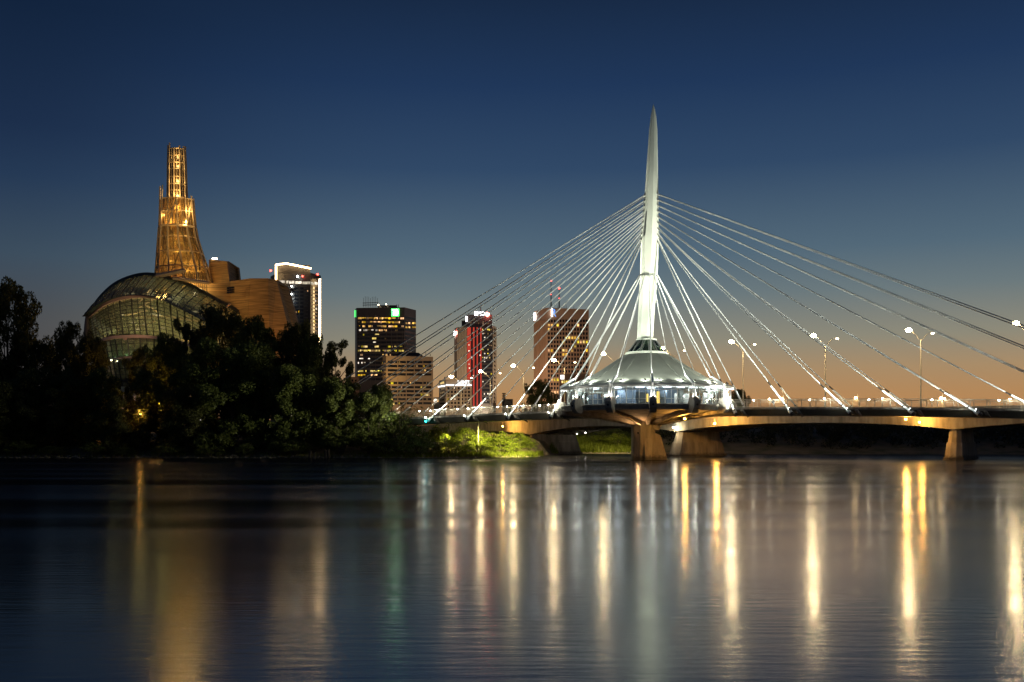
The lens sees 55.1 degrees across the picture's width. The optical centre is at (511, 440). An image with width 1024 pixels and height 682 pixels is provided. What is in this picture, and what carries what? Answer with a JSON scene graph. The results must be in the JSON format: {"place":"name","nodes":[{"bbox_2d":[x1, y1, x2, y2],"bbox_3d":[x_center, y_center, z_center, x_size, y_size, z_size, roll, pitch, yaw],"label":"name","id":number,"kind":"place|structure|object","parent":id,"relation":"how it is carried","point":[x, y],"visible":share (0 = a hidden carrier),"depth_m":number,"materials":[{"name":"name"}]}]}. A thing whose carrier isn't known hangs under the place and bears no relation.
{"place":"outdoors","nodes":[
{"label":"outdoors","id":0,"kind":"place"},
{"bbox_2d":[0,454,1023,681],"bbox_3d":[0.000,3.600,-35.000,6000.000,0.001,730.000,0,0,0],"label":"water","id":1,"kind":"structure","parent":0,"point":[753,568],"depth_m":27.46,"materials":[{"name":"blue liquid"}]},
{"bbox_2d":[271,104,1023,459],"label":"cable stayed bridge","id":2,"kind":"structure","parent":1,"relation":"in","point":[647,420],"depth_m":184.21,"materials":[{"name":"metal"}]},
{"bbox_2d":[561,338,733,405],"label":"restaurant pavilion","id":3,"kind":"structure","parent":2,"relation":"on","point":[633,386],"depth_m":178.37,"materials":[{"name":"metal"}]},
{"bbox_2d":[678,390,680,402],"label":"door","id":4,"kind":"structure","parent":3,"relation":"in","point":[679,391],"depth_m":173.38,"materials":[{"name":"white"}]},
{"bbox_2d":[0,424,1023,457],"bbox_3d":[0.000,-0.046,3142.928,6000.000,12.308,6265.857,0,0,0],"label":"ground","id":5,"kind":"structure","parent":0,"point":[744,445],"depth_m":267.90,"materials":[{"name":"green plant"}]},
{"bbox_2d":[0,319,5,366],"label":"riverside tree","id":6,"kind":"object","parent":5,"relation":"on","point":[2,361],"visible":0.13,"depth_m":233.50,"materials":[{"name":"green plant"}]},
{"bbox_2d":[0,275,41,434],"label":"riverside tree","id":7,"kind":"object","parent":5,"relation":"on","point":[21,318],"visible":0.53,"depth_m":224.05,"materials":[{"name":"green plant"}]},
{"bbox_2d":[8,335,66,410],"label":"riverside tree","id":8,"kind":"object","parent":5,"relation":"on","point":[38,351],"visible":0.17,"depth_m":225.99,"materials":[{"name":"green plant"}]},
{"bbox_2d":[43,320,93,431],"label":"riverside tree","id":9,"kind":"object","parent":5,"relation":"on","point":[65,340],"visible":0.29,"depth_m":234.06,"materials":[{"name":"green plant"}]},
{"bbox_2d":[67,335,109,424],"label":"riverside tree","id":10,"kind":"object","parent":5,"relation":"on","point":[92,350],"visible":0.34,"depth_m":230.63,"materials":[{"name":"green plant"}]},
{"bbox_2d":[78,442,108,455],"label":"shrub","id":11,"kind":"object","parent":5,"relation":"on","point":[87,447],"visible":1,"depth_m":206.65,"materials":[{"name":"green plant"}]},
{"bbox_2d":[85,392,156,454],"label":"riverside tree","id":12,"kind":"object","parent":5,"relation":"on","point":[128,434],"visible":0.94,"depth_m":209.19,"materials":[{"name":"green plant"}]},
{"bbox_2d":[121,344,149,420],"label":"riverside tree","id":13,"kind":"object","parent":5,"relation":"on","point":[138,355],"visible":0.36,"depth_m":236.95,"materials":[{"name":"green plant"}]},
{"bbox_2d":[124,366,189,445],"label":"riverside tree","id":14,"kind":"object","parent":5,"relation":"on","point":[151,387],"visible":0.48,"depth_m":217.06,"materials":[{"name":"green plant"}]},
{"bbox_2d":[144,332,189,396],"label":"riverside tree","id":15,"kind":"object","parent":5,"relation":"on","point":[170,353],"visible":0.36,"depth_m":231.48,"materials":[{"name":"green plant"}]},
{"bbox_2d":[149,443,184,455],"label":"shrub","id":16,"kind":"object","parent":5,"relation":"on","point":[174,448],"visible":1,"depth_m":206.36,"materials":[{"name":"green plant"}]},
{"bbox_2d":[164,317,206,395],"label":"riverside tree","id":17,"kind":"object","parent":5,"relation":"on","point":[188,334],"visible":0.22,"depth_m":236.26,"materials":[{"name":"green plant"}]},
{"bbox_2d":[83,143,297,395],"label":"museum","id":18,"kind":"structure","parent":5,"relation":"on","point":[183,282],"depth_m":339.98,"materials":[{"name":"brown metal"}]},
{"bbox_2d":[157,384,224,451],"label":"riverside tree","id":19,"kind":"object","parent":5,"relation":"on","point":[180,434],"visible":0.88,"depth_m":208.79,"materials":[{"name":"green plant"}]},
{"bbox_2d":[193,446,225,456],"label":"shrub","id":20,"kind":"object","parent":5,"relation":"on","point":[201,450],"visible":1,"depth_m":206.40,"materials":[{"name":"green plant"}]},
{"bbox_2d":[193,303,250,426],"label":"riverside tree","id":21,"kind":"object","parent":5,"relation":"on","point":[218,323],"visible":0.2,"depth_m":235.99,"materials":[{"name":"green plant"}]},
{"bbox_2d":[176,337,276,451],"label":"riverside tree","id":22,"kind":"object","parent":5,"relation":"on","point":[250,363],"visible":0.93,"depth_m":211.46,"materials":[{"name":"green plant"}]},
{"bbox_2d":[39,401,422,448],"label":"undergrowth","id":23,"kind":"object","parent":5,"relation":"on","point":[156,441],"visible":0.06,"depth_m":217.27,"materials":[{"name":"green plant"}]},
{"bbox_2d":[235,443,254,455],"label":"shrub","id":24,"kind":"object","parent":5,"relation":"on","point":[245,449],"visible":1,"depth_m":207.57,"materials":[{"name":"green plant"}]},
{"bbox_2d":[227,315,280,438],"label":"riverside tree","id":25,"kind":"object","parent":5,"relation":"on","point":[258,330],"visible":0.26,"depth_m":230.37,"materials":[{"name":"green plant"}]},
{"bbox_2d":[269,318,320,438],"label":"riverside tree","id":26,"kind":"object","parent":5,"relation":"on","point":[289,338],"visible":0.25,"depth_m":233.11,"materials":[{"name":"green plant"}]},
{"bbox_2d":[270,263,320,424],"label":"outlined tower","id":27,"kind":"structure","parent":5,"relation":"on","point":[302,283],"depth_m":701.00,"materials":[{"name":"glass"},{"name":"concrete"}]},
{"bbox_2d":[261,363,343,451],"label":"riverside tree","id":28,"kind":"object","parent":5,"relation":"on","point":[305,407],"visible":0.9,"depth_m":210.38,"materials":[{"name":"green plant"}]},
{"bbox_2d":[296,333,330,387],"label":"riverside tree","id":29,"kind":"object","parent":5,"relation":"on","point":[315,360],"visible":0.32,"depth_m":226.77,"materials":[{"name":"green plant"}]},
{"bbox_2d":[1,434,630,457],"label":"grass","id":30,"kind":"structure","parent":5,"relation":"on","point":[586,446],"depth_m":213.41,"materials":[{"name":"green plant"}]},
{"bbox_2d":[316,339,353,421],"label":"riverside tree","id":31,"kind":"object","parent":5,"relation":"on","point":[331,357],"visible":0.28,"depth_m":231.11,"materials":[{"name":"green plant"}]},
{"bbox_2d":[317,424,362,454],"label":"shrub","id":32,"kind":"object","parent":5,"relation":"on","point":[338,430],"visible":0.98,"depth_m":207.89,"materials":[{"name":"green plant"}]},
{"bbox_2d":[318,376,365,453],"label":"riverside tree","id":33,"kind":"object","parent":5,"relation":"on","point":[345,413],"visible":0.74,"depth_m":210.62,"materials":[{"name":"green plant"}]},
{"bbox_2d":[349,377,358,411],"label":"brick building","id":34,"kind":"structure","parent":5,"relation":"on","point":[355,379],"depth_m":560.00,"materials":[{"name":"brown brick"}]},
{"bbox_2d":[0,452,727,457],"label":"shore stones","id":35,"kind":"object","parent":5,"relation":"on","point":[76,456],"visible":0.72,"depth_m":206.69,"materials":[{"name":"grey stone"}]},
{"bbox_2d":[343,418,395,454],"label":"shrub","id":36,"kind":"object","parent":5,"relation":"on","point":[364,431],"visible":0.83,"depth_m":208.04,"materials":[{"name":"green plant"}]},
{"bbox_2d":[355,383,403,451],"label":"riverside tree","id":37,"kind":"object","parent":5,"relation":"on","point":[376,397],"visible":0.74,"depth_m":210.20,"materials":[{"name":"green plant"}]},
{"bbox_2d":[354,298,415,418],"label":"dark office tower","id":38,"kind":"structure","parent":5,"relation":"on","point":[380,330],"depth_m":918.67,"materials":[{"name":"black glass"}]},
{"bbox_2d":[374,412,421,452],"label":"shrub","id":39,"kind":"object","parent":5,"relation":"on","point":[403,431],"visible":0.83,"depth_m":209.90,"materials":[{"name":"green plant"}]},
{"bbox_2d":[381,352,432,426],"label":"ribbon office block","id":40,"kind":"structure","parent":5,"relation":"on","point":[425,402],"depth_m":503.21,"materials":[{"name":"beige concrete"}]},
{"bbox_2d":[404,428,435,452],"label":"shrub","id":41,"kind":"object","parent":5,"relation":"on","point":[421,437],"visible":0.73,"depth_m":209.84,"materials":[{"name":"green plant"}]},
{"bbox_2d":[398,440,442,454],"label":"shrub","id":42,"kind":"object","parent":5,"relation":"on","point":[423,449],"visible":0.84,"depth_m":208.13,"materials":[{"name":"green plant"}]},
{"bbox_2d":[433,397,438,424],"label":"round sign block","id":43,"kind":"structure","parent":5,"relation":"on","point":[436,405],"depth_m":540.00,"materials":[{"name":"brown concrete"}]},
{"bbox_2d":[425,424,456,448],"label":"shrub","id":44,"kind":"object","parent":5,"relation":"on","point":[435,432],"visible":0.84,"depth_m":217.02,"materials":[{"name":"green plant"}]},
{"bbox_2d":[434,440,468,454],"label":"shrub","id":45,"kind":"object","parent":5,"relation":"on","point":[456,447],"visible":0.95,"depth_m":210.64,"materials":[{"name":"green plant"}]},
{"bbox_2d":[438,376,471,415],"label":"building","id":46,"kind":"structure","parent":5,"relation":"on","point":[445,385],"depth_m":601.10,"materials":[{"name":"brown concrete"}]},
{"bbox_2d":[447,427,479,449],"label":"shrub","id":47,"kind":"object","parent":5,"relation":"on","point":[459,436],"visible":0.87,"depth_m":217.63,"materials":[{"name":"green plant"}]},
{"bbox_2d":[454,311,496,413],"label":"red striped tower","id":48,"kind":"structure","parent":5,"relation":"on","point":[480,380],"depth_m":899.36,"materials":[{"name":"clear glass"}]},
{"bbox_2d":[465,440,496,452],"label":"shrub","id":49,"kind":"object","parent":5,"relation":"on","point":[484,446],"visible":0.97,"depth_m":213.47,"materials":[{"name":"green plant"}]},
{"bbox_2d":[465,430,496,447],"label":"shrub","id":50,"kind":"object","parent":5,"relation":"on","point":[489,438],"visible":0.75,"depth_m":218.47,"materials":[{"name":"green plant"}]},
{"bbox_2d":[483,431,515,450],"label":"shrub","id":51,"kind":"object","parent":5,"relation":"on","point":[498,437],"visible":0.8,"depth_m":220.31,"materials":[{"name":"green plant"}]},
{"bbox_2d":[490,440,523,452],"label":"shrub","id":52,"kind":"object","parent":5,"relation":"on","point":[510,446],"visible":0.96,"depth_m":217.28,"materials":[{"name":"green plant"}]},
{"bbox_2d":[502,399,512,433],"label":"flat building","id":53,"kind":"structure","parent":5,"relation":"on","point":[508,402],"depth_m":520.00,"materials":[{"name":"grey"}]},
{"bbox_2d":[506,432,531,449],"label":"shrub","id":54,"kind":"object","parent":5,"relation":"on","point":[520,439],"visible":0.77,"depth_m":223.31,"materials":[{"name":"green plant"}]},
{"bbox_2d":[521,437,538,450],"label":"shrub","id":55,"kind":"object","parent":5,"relation":"on","point":[525,445],"visible":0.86,"depth_m":224.40,"materials":[{"name":"green plant"}]},
{"bbox_2d":[521,378,558,411],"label":"street tree","id":56,"kind":"object","parent":5,"relation":"on","point":[539,386],"visible":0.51,"depth_m":328.64,"materials":[{"name":"green plant"}]},
{"bbox_2d":[534,288,588,403],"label":"brown office tower","id":57,"kind":"structure","parent":5,"relation":"on","point":[575,353],"depth_m":916.07,"materials":[{"name":"concrete"}]},
{"bbox_2d":[559,373,587,404],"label":"corner shop block","id":58,"kind":"structure","parent":5,"relation":"on","point":[568,376],"depth_m":640.00,"materials":[{"name":"brown stone"}]},
{"bbox_2d":[583,429,630,437],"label":"shrub","id":59,"kind":"object","parent":5,"relation":"on","point":[603,432],"visible":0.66,"depth_m":294.40,"materials":[{"name":"green plant"}]},
{"bbox_2d":[603,433,630,445],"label":"shrub","id":60,"kind":"object","parent":5,"relation":"on","point":[617,437],"visible":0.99,"depth_m":283.21,"materials":[{"name":"green plant"}]},
{"bbox_2d":[412,405,1023,459],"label":"road bridge","id":61,"kind":"structure","parent":5,"relation":"on","point":[960,444],"depth_m":218.41,"materials":[{"name":"concrete"}]},
{"bbox_2d":[450,375,471,413],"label":"street lamp","id":62,"kind":"object","parent":61,"relation":"on","point":[451,376],"visible":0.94,"depth_m":303.91,"materials":[{"name":"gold metal"}]},
{"bbox_2d":[479,370,500,412],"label":"street lamp","id":63,"kind":"object","parent":61,"relation":"on","point":[490,389],"visible":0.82,"depth_m":289.90,"materials":[{"name":"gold metal"}]},
{"bbox_2d":[511,364,533,407],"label":"street lamp","id":64,"kind":"object","parent":61,"relation":"on","point":[512,365],"visible":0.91,"depth_m":274.89,"materials":[{"name":"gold metal"}]},
{"bbox_2d":[552,359,575,401],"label":"street lamp","id":65,"kind":"object","parent":61,"relation":"on","point":[553,360],"visible":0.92,"depth_m":259.89,"materials":[{"name":"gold metal"}]},
{"bbox_2d":[729,340,755,406],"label":"street lamp","id":66,"kind":"object","parent":61,"relation":"on","point":[731,341],"visible":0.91,"depth_m":216.91,"materials":[{"name":"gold metal"}]},
{"bbox_2d":[811,334,838,405],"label":"street lamp","id":67,"kind":"object","parent":61,"relation":"on","point":[814,335],"visible":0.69,"depth_m":204.38,"materials":[{"name":"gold metal"}]},
{"bbox_2d":[906,328,933,405],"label":"street lamp","id":68,"kind":"object","parent":61,"relation":"on","point":[908,329],"visible":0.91,"depth_m":193.90,"materials":[{"name":"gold metal"}]},
{"bbox_2d":[731,389,750,406],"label":"street tree","id":69,"kind":"object","parent":5,"relation":"on","point":[734,395],"visible":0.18,"depth_m":298.83,"materials":[{"name":"green plant"}]},
{"bbox_2d":[522,424,1023,448],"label":"treeline","id":70,"kind":"object","parent":5,"relation":"on","point":[838,432],"visible":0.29,"depth_m":274.22,"materials":[{"name":"plant"}]},
{"bbox_2d":[0,0,1023,432],"label":"sky","id":71,"kind":"structure","parent":0,"point":[420,156],"materials":[{"name":"blue"}]}
]}

